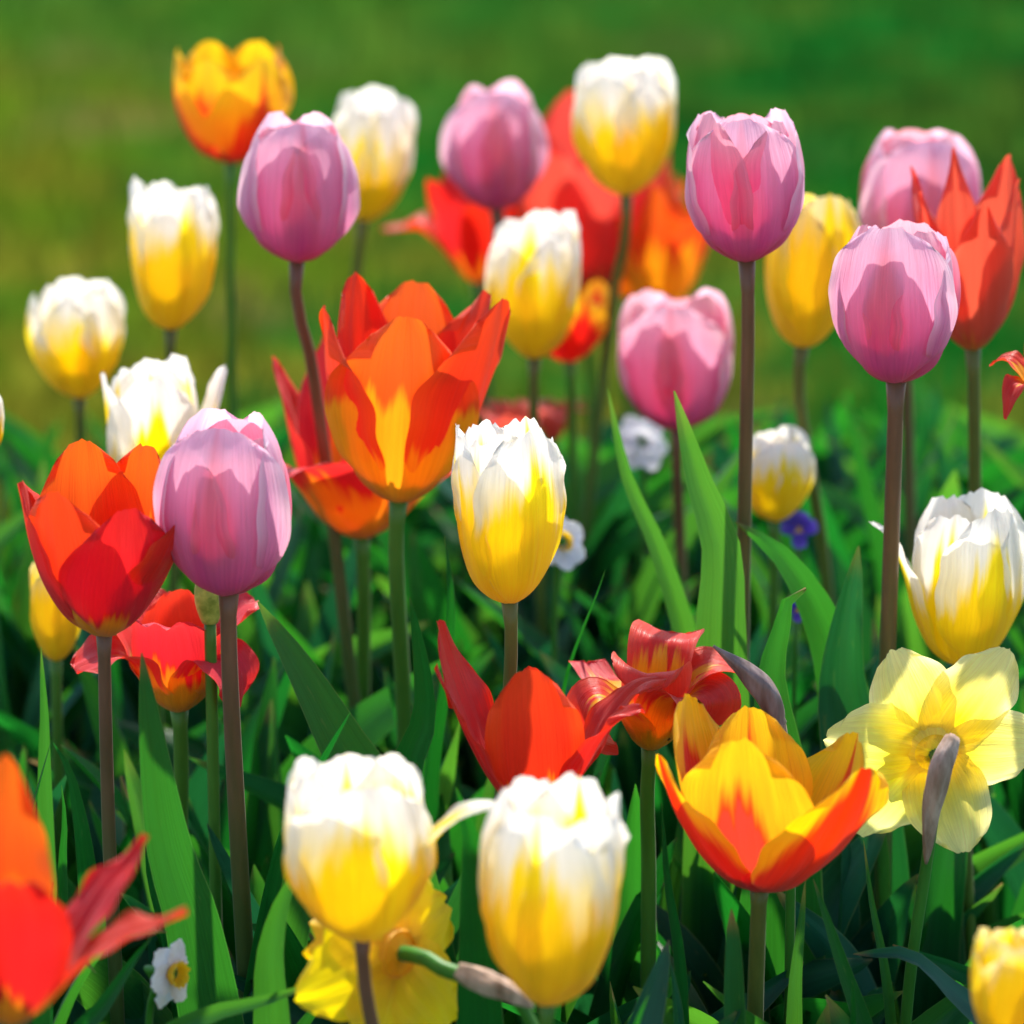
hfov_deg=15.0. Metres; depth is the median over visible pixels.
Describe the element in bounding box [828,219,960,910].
tulip
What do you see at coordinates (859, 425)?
leafy plant
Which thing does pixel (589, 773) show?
leafy plant
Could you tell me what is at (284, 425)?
leafy plant
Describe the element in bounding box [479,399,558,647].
tulip
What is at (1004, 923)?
leafy plant
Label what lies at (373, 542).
leafy plant
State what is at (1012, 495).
leafy plant
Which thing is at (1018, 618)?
leafy plant
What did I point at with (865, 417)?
leafy plant
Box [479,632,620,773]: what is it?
leafy plant
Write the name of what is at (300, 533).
strap leaved plant
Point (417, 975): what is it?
daffodil
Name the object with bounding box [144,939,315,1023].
daffodil
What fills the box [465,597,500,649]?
leafy plant
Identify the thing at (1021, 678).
leafy plant
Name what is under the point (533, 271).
tulip
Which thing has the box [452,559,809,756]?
leafy plant
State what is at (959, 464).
leafy plant
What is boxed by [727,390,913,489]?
leafy plant
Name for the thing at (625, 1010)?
leafy plant
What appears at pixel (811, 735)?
leafy plant
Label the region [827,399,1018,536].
leafy plant
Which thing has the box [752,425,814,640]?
tulip
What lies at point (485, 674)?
leafy plant
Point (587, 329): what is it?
tulip
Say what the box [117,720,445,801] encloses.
leafy plant
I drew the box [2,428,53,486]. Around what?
leafy plant
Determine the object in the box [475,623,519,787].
leafy plant
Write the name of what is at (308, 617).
leafy plant
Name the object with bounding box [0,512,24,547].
leafy plant
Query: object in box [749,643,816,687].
leafy plant
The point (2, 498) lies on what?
leafy plant
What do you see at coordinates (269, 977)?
leafy plant
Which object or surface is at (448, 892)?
leafy plant
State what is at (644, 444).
daffodil
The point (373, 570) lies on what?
strap leaved plant
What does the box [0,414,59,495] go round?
leafy plant
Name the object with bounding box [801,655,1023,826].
leafy plant
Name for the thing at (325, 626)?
leafy plant
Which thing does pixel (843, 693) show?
leafy plant
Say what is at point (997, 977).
tulip
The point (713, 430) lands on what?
leafy plant
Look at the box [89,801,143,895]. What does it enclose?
leafy plant
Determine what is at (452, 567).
strap leaved plant
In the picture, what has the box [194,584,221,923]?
tulip seed pod
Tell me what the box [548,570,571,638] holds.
leafy plant
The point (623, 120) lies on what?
tulip
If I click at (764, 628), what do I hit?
leafy plant
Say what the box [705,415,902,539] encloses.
leafy plant
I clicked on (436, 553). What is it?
leafy plant
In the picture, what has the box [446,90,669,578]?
tulip
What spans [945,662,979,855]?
leafy plant
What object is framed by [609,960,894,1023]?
leafy plant
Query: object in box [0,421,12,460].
leafy plant
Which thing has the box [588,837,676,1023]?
strap leaved plant
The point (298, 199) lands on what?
tulip
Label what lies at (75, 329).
tulip
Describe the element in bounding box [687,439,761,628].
leafy plant
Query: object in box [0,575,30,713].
leafy plant
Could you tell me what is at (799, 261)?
tulip
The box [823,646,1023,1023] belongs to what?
daffodil
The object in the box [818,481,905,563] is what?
leafy plant
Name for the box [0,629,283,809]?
leafy plant
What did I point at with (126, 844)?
leafy plant
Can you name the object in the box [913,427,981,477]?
leafy plant
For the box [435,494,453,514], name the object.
leafy plant
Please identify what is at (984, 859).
leafy plant
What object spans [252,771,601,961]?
leafy plant
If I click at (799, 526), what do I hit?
viola
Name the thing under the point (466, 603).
leafy plant
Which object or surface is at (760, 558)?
leafy plant
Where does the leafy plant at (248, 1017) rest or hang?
on the flower bed soil
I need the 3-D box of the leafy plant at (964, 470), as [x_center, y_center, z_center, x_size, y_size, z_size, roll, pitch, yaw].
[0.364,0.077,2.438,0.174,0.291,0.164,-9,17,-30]
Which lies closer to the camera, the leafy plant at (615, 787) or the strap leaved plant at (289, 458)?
the leafy plant at (615, 787)
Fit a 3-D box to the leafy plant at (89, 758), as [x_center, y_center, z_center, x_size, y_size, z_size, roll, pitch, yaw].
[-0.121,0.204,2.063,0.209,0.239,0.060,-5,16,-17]
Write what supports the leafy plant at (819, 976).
on the flower bed soil
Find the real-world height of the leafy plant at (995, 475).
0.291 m
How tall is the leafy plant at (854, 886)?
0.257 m
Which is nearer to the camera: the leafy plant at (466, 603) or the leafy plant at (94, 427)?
the leafy plant at (466, 603)
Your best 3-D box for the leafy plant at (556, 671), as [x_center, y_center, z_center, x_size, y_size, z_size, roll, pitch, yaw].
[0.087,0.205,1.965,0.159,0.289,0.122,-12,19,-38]
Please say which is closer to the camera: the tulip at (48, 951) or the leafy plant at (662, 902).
the tulip at (48, 951)
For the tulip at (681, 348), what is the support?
on the flower bed soil
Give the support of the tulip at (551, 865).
on the flower bed soil
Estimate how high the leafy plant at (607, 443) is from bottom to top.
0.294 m
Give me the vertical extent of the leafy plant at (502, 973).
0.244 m
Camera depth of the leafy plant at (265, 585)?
2.26 m
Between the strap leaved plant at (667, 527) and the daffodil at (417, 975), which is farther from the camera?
the strap leaved plant at (667, 527)
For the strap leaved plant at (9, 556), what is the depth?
2.43 m
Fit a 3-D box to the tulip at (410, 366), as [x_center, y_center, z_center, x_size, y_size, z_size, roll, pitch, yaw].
[-0.061,0.131,1.853,0.233,0.490,0.128,-5,16,-19]
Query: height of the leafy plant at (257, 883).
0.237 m
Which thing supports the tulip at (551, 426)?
on the flower bed soil
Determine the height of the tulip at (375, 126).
0.509 m
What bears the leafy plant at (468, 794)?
on the flower bed soil
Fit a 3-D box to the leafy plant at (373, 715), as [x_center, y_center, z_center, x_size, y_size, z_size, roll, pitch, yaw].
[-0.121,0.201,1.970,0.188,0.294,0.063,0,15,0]
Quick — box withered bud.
[713,645,794,1023]
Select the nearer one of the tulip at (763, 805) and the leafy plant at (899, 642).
the tulip at (763, 805)
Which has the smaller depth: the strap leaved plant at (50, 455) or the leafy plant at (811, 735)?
the leafy plant at (811, 735)
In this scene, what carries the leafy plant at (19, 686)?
on the flower bed soil
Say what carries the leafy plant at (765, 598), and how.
on the flower bed soil
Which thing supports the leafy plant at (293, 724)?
on the flower bed soil
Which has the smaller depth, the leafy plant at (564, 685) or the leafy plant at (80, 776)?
the leafy plant at (564, 685)
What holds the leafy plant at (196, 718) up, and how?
on the flower bed soil
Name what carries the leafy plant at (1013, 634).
on the flower bed soil
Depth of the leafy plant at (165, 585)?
2.16 m
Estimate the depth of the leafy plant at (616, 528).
2.21 m
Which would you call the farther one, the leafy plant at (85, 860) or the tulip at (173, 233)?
the tulip at (173, 233)
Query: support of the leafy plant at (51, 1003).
on the flower bed soil
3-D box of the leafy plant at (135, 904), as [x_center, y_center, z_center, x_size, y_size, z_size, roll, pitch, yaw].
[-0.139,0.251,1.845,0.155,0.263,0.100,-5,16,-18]
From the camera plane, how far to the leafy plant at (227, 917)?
1.84 m
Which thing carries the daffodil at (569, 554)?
on the flower bed soil
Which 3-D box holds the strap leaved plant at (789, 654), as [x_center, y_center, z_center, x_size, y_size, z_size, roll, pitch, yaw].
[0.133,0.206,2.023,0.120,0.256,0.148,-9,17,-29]
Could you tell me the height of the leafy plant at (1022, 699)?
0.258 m
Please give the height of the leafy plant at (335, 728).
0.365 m
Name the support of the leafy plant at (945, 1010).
on the flower bed soil
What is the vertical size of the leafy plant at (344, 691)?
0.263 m
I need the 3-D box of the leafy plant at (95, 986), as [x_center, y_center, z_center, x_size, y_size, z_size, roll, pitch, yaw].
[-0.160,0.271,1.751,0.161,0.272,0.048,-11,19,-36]
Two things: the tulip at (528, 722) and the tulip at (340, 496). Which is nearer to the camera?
the tulip at (528, 722)
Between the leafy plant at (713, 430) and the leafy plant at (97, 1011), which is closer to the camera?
the leafy plant at (97, 1011)
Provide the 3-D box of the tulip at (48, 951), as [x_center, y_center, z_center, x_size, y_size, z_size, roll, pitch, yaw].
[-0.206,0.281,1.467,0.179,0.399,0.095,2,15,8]
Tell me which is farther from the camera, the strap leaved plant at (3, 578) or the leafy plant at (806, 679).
the strap leaved plant at (3, 578)
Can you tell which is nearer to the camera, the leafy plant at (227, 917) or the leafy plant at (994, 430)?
the leafy plant at (227, 917)
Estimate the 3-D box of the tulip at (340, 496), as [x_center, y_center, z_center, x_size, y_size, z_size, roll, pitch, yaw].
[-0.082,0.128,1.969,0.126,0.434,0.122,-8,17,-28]
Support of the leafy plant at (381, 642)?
on the flower bed soil
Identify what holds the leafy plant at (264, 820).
on the flower bed soil
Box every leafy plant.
[0,401,283,580]
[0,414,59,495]
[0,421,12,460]
[0,437,15,620]
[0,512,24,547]
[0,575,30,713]
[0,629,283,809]
[0,634,77,888]
[0,744,74,868]
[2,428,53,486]
[6,425,290,556]
[6,562,116,635]
[11,459,76,748]
[17,744,25,781]
[18,652,223,861]
[27,882,53,1023]
[28,586,183,769]
[29,628,334,789]
[30,621,428,723]
[32,743,104,1023]
[32,929,166,1023]
[36,775,66,816]
[37,427,122,900]
[50,976,73,1023]
[56,749,313,980]
[61,657,284,890]
[62,496,303,731]
[67,730,224,870]
[67,826,75,849]
[74,644,440,850]
[74,680,452,764]
[74,878,311,1023]
[79,689,112,751]
[85,399,281,452]
[86,828,142,1011]
[87,717,126,866]
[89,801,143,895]
[100,428,460,598]
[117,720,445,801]
[120,776,155,934]
[133,950,150,984]
[139,653,243,1023]
[161,575,167,591]
[163,685,249,733]
[167,987,295,1023]
[188,819,235,962]
[189,668,663,889]
[203,583,375,721]
[206,823,457,994]
[217,639,550,784]
[219,581,502,733]
[228,864,264,974]
[237,585,487,696]
[237,853,454,989]
[242,953,284,1023]
[243,601,457,998]
[247,538,353,620]
[249,517,485,767]
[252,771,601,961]
[253,881,292,1023]
[271,486,648,630]
[274,468,697,673]
[274,611,495,779]
[278,389,293,485]
[292,410,666,486]
[298,474,450,547]
[309,932,560,1020]
[319,580,322,594]
[320,564,627,671]
[322,442,713,621]
[342,631,376,699]
[346,408,733,567]
[370,404,792,638]
[370,538,382,551]
[373,533,610,783]
[374,577,698,652]
[375,419,763,684]
[375,650,492,768]
[381,747,660,904]
[383,592,479,790]
[395,536,454,862]
[414,497,457,545]
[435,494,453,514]
[438,477,638,617]
[439,722,618,892]
[439,723,485,876]
[443,878,459,903]
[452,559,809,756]
[452,966,510,1023]
[454,570,618,668]
[455,787,503,1023]
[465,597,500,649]
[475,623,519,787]
[475,779,494,841]
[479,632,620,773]
[491,635,502,649]
[502,982,970,1023]
[503,995,579,1023]
[518,586,611,660]
[531,565,696,657]
[539,652,680,892]
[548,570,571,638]
[559,405,867,511]
[560,554,814,707]
[561,571,604,694]
[564,467,662,544]
[567,784,872,1023]
[567,833,885,1023]
[579,677,674,797]
[582,655,877,805]
[583,668,790,859]
[587,997,638,1023]
[600,768,627,970]
[602,932,901,1023]
[607,388,748,974]
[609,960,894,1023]
[626,625,803,741]
[627,940,669,1023]
[633,873,770,1023]
[634,996,647,1023]
[647,429,737,572]
[656,884,916,1013]
[658,886,681,922]
[661,439,987,619]
[661,584,820,746]
[661,802,896,1023]
[666,820,737,970]
[671,842,1023,995]
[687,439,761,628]
[689,465,1023,642]
[693,449,885,632]
[693,615,1023,689]
[703,981,767,1023]
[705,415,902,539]
[710,409,957,612]
[713,871,783,1009]
[717,1011,736,1023]
[723,487,1023,710]
[724,908,745,1023]
[726,398,1023,498]
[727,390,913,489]
[733,1011,740,1023]
[735,522,868,692]
[740,587,826,1010]
[749,594,815,707]
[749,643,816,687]
[751,396,959,688]
[761,613,767,638]
[776,834,1023,1023]
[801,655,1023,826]
[801,658,940,746]
[816,1003,829,1023]
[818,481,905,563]
[818,546,909,946]
[822,438,903,499]
[825,994,849,1023]
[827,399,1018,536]
[845,405,993,492]
[846,378,987,479]
[850,874,1002,994]
[853,944,978,1023]
[854,419,967,451]
[866,382,940,479]
[869,618,920,883]
[871,912,1023,947]
[877,595,905,649]
[903,794,995,875]
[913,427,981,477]
[923,387,1011,479]
[932,428,1023,647]
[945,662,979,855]
[947,405,1023,453]
[960,466,1007,489]
[972,832,1023,876]
[975,782,1015,930]
[982,439,1023,600]
[983,793,1023,899]
[1008,623,1023,654]
[1008,711,1023,831]
[1011,882,1023,915]
[1013,601,1023,624]
[1021,687,1023,713]
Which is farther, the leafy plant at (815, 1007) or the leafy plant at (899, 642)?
the leafy plant at (899, 642)
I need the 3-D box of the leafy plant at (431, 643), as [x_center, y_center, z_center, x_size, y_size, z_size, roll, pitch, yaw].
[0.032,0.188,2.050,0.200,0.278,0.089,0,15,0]
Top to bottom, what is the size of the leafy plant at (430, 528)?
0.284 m
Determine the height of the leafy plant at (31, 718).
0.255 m
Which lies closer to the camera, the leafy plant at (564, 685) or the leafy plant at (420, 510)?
the leafy plant at (564, 685)
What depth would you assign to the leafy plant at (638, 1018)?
1.55 m
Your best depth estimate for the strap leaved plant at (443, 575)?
2.49 m
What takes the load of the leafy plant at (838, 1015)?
on the flower bed soil
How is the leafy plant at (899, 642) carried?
on the flower bed soil
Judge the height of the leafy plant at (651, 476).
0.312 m
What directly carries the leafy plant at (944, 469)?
on the flower bed soil
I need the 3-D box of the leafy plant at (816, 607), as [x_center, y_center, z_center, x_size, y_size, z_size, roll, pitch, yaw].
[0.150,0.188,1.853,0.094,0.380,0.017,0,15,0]
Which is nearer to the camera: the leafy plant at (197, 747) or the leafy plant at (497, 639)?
the leafy plant at (197, 747)
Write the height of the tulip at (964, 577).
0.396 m
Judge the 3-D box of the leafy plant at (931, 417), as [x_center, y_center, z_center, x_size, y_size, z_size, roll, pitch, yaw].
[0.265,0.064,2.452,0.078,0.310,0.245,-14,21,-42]
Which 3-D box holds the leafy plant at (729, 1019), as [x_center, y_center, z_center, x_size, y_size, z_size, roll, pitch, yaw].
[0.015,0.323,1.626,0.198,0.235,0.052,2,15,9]
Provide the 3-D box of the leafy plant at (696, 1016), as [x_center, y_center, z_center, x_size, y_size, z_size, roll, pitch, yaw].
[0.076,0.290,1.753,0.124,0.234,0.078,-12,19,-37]
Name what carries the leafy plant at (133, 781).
on the flower bed soil
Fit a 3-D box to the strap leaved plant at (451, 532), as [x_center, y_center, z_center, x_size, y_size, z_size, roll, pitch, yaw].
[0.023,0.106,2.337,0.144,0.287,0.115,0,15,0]
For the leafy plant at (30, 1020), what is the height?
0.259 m
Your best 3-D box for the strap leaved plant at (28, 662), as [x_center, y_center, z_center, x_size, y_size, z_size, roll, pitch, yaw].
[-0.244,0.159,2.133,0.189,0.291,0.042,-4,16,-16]
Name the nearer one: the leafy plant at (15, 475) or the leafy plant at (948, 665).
the leafy plant at (948, 665)
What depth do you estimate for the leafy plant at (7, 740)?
1.99 m
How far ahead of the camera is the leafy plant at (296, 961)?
1.73 m
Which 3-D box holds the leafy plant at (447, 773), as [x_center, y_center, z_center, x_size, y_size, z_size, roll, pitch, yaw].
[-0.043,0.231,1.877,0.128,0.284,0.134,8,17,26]
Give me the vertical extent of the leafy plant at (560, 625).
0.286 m
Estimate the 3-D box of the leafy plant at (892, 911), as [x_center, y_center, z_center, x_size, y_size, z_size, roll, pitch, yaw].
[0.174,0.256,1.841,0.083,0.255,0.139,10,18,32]
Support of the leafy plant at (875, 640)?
on the flower bed soil
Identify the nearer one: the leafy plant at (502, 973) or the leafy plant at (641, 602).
the leafy plant at (502, 973)
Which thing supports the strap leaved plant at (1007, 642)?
on the flower bed soil
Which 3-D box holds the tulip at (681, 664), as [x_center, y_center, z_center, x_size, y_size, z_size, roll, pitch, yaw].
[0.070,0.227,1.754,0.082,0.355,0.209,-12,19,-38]
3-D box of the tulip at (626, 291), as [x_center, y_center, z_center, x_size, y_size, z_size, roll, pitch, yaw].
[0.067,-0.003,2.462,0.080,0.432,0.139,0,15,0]
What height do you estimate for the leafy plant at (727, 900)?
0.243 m
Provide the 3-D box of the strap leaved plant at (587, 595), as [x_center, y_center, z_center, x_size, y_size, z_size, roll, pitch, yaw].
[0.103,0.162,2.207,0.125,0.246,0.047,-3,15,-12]
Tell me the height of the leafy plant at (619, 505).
0.336 m
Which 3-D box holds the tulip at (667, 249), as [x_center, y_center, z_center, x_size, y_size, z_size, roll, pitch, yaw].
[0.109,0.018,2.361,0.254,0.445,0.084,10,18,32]
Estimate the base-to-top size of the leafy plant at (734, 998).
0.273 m
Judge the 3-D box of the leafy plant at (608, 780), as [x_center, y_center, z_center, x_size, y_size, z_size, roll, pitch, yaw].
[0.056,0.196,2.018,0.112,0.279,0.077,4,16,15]
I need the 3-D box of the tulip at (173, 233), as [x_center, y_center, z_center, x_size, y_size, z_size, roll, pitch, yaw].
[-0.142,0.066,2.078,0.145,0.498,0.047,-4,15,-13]
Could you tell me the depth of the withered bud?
1.69 m
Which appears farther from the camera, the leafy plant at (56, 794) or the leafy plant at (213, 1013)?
the leafy plant at (56, 794)
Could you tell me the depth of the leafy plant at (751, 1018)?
1.64 m
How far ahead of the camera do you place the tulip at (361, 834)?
1.49 m
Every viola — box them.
[780,511,817,634]
[791,602,801,721]
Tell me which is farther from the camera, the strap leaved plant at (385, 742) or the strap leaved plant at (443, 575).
the strap leaved plant at (443, 575)
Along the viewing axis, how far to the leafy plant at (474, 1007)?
1.60 m
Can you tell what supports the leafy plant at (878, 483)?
on the flower bed soil
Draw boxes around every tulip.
[0,396,147,962]
[0,754,187,1023]
[10,277,124,749]
[17,439,174,1023]
[29,562,79,863]
[64,354,226,815]
[70,588,258,827]
[87,408,291,1023]
[115,272,510,897]
[127,175,219,730]
[173,40,293,417]
[179,86,416,594]
[234,620,803,1023]
[237,111,360,709]
[272,335,451,701]
[283,753,494,1023]
[381,170,520,419]
[440,79,548,593]
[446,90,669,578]
[451,416,566,800]
[461,209,580,791]
[478,772,629,1023]
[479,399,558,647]
[539,399,587,448]
[548,279,609,524]
[567,619,741,988]
[572,56,675,606]
[579,173,685,473]
[614,180,708,509]
[617,288,733,598]
[655,694,888,1019]
[685,108,804,660]
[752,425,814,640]
[765,194,859,605]
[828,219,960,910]
[859,129,981,564]
[870,487,1023,962]
[910,148,1023,927]
[970,927,1023,1023]
[989,351,1023,419]
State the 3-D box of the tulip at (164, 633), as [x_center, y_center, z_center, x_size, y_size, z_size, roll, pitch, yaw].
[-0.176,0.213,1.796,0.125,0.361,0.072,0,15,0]
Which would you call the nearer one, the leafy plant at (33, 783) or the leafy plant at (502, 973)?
the leafy plant at (502, 973)
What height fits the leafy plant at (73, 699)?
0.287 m
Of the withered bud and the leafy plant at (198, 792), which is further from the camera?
the leafy plant at (198, 792)
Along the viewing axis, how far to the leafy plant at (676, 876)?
1.85 m
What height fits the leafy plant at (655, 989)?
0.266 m
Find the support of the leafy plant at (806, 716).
on the flower bed soil
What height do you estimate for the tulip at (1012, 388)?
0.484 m
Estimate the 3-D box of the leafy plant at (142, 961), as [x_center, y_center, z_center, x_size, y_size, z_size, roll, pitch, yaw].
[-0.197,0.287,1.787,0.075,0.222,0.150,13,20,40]
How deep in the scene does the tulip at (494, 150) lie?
2.16 m
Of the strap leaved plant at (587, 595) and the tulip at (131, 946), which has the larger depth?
the strap leaved plant at (587, 595)
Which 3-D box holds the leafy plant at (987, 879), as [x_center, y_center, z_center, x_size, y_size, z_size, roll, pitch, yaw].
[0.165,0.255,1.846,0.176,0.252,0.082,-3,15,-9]
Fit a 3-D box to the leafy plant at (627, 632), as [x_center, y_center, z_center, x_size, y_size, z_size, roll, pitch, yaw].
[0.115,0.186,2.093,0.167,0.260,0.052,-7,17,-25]
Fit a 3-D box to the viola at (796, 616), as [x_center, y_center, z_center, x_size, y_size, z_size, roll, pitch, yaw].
[0.136,0.198,1.918,0.011,0.324,0.013,-7,17,-25]
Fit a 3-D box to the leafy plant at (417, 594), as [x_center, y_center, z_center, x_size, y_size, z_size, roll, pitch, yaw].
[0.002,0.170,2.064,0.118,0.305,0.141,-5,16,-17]
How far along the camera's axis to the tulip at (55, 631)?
1.87 m
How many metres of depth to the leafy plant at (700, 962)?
1.81 m
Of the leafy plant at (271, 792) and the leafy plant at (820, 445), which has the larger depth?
the leafy plant at (820, 445)
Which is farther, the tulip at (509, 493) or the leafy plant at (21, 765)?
the leafy plant at (21, 765)
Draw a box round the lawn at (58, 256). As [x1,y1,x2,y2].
[0,0,1023,613]
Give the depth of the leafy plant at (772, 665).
1.76 m
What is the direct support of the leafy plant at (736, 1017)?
on the flower bed soil
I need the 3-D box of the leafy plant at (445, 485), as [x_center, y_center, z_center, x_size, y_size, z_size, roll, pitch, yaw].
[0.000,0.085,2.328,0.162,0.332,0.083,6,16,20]
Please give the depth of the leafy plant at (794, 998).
1.67 m
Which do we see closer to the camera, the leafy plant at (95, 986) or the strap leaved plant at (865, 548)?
the leafy plant at (95, 986)
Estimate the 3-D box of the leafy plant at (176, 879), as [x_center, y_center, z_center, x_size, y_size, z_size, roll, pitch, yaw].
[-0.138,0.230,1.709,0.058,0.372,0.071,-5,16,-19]
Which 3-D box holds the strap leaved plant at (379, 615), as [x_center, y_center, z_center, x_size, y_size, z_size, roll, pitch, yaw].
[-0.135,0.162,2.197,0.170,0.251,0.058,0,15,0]
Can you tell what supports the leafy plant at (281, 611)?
on the flower bed soil
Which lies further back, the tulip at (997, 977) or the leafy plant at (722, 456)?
the leafy plant at (722, 456)
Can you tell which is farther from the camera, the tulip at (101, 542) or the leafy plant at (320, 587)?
the leafy plant at (320, 587)
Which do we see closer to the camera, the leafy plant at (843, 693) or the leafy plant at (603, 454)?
the leafy plant at (843, 693)
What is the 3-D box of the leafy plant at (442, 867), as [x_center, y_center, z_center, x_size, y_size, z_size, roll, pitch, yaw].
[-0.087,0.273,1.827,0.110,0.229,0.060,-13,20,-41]
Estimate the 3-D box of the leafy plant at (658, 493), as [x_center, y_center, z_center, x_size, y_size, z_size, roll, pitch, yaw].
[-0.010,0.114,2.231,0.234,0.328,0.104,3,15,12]
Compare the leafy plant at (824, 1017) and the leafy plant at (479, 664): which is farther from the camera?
the leafy plant at (479, 664)
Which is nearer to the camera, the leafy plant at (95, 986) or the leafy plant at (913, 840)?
the leafy plant at (95, 986)
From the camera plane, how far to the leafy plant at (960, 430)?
2.52 m
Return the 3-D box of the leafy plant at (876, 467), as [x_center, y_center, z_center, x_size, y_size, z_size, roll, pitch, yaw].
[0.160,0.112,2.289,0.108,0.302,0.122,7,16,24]
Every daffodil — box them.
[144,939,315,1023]
[295,880,537,1023]
[551,517,584,682]
[619,415,667,577]
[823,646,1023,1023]
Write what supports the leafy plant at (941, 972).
on the flower bed soil
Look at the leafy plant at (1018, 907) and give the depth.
1.86 m
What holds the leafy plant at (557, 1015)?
on the flower bed soil
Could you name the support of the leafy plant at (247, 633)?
on the flower bed soil
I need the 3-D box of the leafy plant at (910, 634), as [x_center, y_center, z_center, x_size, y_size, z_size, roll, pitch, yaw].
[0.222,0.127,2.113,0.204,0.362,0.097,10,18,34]
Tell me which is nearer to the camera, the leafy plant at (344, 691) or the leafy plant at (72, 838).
the leafy plant at (72, 838)
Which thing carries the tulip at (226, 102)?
on the flower bed soil
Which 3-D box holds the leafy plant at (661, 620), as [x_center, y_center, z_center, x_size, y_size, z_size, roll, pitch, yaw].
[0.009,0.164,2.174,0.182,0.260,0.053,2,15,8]
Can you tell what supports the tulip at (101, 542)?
on the flower bed soil
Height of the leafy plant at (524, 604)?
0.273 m
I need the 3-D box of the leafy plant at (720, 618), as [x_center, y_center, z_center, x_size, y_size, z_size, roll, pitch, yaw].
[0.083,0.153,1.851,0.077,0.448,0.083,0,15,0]
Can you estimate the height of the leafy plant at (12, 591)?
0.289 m
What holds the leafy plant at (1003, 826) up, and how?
on the flower bed soil
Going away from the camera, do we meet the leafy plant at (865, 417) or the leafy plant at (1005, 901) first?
the leafy plant at (1005, 901)
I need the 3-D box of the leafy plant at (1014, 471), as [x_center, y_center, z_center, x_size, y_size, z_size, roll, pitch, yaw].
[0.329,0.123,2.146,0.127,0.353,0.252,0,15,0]
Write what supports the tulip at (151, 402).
on the flower bed soil
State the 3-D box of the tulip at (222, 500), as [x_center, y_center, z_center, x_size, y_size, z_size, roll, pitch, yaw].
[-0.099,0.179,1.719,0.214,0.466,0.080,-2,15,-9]
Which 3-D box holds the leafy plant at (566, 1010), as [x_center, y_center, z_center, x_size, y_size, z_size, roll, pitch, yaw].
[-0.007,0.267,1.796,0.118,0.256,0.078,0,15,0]
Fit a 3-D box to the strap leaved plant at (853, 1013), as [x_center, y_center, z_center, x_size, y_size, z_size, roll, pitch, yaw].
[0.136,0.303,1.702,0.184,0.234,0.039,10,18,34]
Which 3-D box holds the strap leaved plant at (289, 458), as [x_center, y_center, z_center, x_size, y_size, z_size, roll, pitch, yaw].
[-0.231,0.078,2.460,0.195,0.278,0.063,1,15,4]
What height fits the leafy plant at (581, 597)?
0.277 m
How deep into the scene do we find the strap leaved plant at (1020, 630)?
2.12 m
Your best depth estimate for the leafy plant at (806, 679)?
1.97 m
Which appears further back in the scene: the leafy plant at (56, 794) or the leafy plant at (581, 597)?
the leafy plant at (581, 597)
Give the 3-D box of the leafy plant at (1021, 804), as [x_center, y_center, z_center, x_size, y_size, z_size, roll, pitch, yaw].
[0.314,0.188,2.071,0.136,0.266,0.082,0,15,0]
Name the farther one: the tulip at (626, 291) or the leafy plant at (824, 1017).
the tulip at (626, 291)
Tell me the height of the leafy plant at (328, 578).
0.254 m
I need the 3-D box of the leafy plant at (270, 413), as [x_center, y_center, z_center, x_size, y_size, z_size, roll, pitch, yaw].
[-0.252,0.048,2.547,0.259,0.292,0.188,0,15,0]
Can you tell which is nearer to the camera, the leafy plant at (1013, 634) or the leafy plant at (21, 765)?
the leafy plant at (21, 765)
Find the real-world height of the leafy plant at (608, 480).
0.319 m
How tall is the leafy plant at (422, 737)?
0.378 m
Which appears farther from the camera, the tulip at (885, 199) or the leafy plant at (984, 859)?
the tulip at (885, 199)
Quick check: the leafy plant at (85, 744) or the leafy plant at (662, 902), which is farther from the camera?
the leafy plant at (85, 744)
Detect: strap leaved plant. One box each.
[0,418,61,590]
[0,565,6,590]
[0,613,205,748]
[1,441,293,466]
[46,423,179,569]
[163,521,305,726]
[326,534,383,589]
[336,648,626,789]
[352,602,389,636]
[432,506,458,539]
[440,570,446,582]
[445,564,454,586]
[579,586,611,615]
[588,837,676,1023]
[613,627,800,675]
[616,505,685,603]
[850,982,856,1023]
[854,473,940,560]
[1002,633,1022,665]
[1014,622,1023,643]
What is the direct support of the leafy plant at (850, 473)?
on the flower bed soil
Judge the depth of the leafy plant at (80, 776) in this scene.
1.95 m
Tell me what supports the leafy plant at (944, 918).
on the flower bed soil
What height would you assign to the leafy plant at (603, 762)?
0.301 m
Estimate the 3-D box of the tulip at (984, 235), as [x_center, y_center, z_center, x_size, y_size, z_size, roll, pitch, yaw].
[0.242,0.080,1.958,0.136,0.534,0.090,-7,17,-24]
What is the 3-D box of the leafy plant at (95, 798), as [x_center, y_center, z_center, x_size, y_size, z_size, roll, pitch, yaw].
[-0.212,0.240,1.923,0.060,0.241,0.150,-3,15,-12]
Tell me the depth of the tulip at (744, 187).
1.75 m
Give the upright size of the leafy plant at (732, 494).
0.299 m
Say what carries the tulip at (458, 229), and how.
on the flower bed soil
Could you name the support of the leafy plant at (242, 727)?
on the flower bed soil
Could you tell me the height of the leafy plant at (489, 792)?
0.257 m
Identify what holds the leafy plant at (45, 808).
on the flower bed soil

